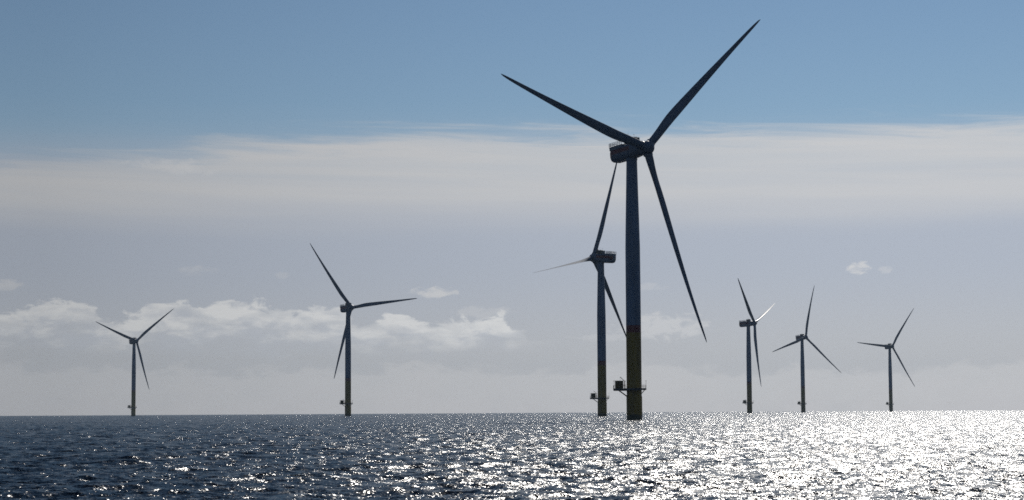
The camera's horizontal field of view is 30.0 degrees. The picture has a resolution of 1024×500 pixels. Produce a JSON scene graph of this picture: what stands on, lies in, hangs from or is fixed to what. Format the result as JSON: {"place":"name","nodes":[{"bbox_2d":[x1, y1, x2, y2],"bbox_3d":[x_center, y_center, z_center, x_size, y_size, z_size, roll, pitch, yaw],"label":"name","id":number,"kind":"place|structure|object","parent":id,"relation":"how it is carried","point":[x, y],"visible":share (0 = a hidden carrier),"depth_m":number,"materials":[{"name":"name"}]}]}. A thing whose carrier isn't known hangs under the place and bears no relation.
{"place":"outdoors","nodes":[
{"label":"outdoors","id":0,"kind":"place"},
{"bbox_2d":[0,410,1023,499],"bbox_3d":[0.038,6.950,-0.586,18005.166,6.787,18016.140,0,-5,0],"label":"sea","id":1,"kind":"structure","parent":0,"point":[888,455],"depth_m":165.16,"materials":[{"name":"blue liquid"}]},
{"bbox_2d":[97,309,172,415],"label":"wind turbine","id":2,"kind":"object","parent":1,"relation":"in","point":[133,405],"visible":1,"depth_m":2817.65,"materials":[{"name":"grey metal"}]},
{"bbox_2d":[310,244,416,415],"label":"wind turbine","id":3,"kind":"object","parent":1,"relation":"in","point":[347,307],"visible":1,"depth_m":1951.85,"materials":[{"name":"grey metal"}]},
{"bbox_2d":[534,163,625,415],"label":"wind turbine","id":4,"kind":"object","parent":1,"relation":"in","point":[598,258],"visible":0.98,"depth_m":1326.89,"materials":[{"name":"grey metal"}]},
{"bbox_2d":[501,19,760,419],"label":"wind turbine","id":5,"kind":"object","parent":1,"relation":"in","point":[630,150],"visible":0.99,"depth_m":776.26,"materials":[{"name":"grey metal"}]},
{"bbox_2d":[738,279,774,412],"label":"wind turbine","id":6,"kind":"object","parent":1,"relation":"in","point":[747,323],"visible":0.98,"depth_m":2351.89,"materials":[{"name":"grey metal"}]},
{"bbox_2d":[773,285,839,411],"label":"wind turbine","id":7,"kind":"object","parent":1,"relation":"in","point":[802,337],"visible":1,"depth_m":2822.34,"materials":[{"name":"grey metal"}]},
{"bbox_2d":[857,310,913,411],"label":"wind turbine","id":8,"kind":"object","parent":1,"relation":"in","point":[889,346],"visible":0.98,"depth_m":3246.68,"materials":[{"name":"grey metal"}]},
{"bbox_2d":[0,0,1023,415],"label":"sky","id":9,"kind":"structure","parent":0,"point":[189,158],"materials":[{"name":"blue"}]}
]}

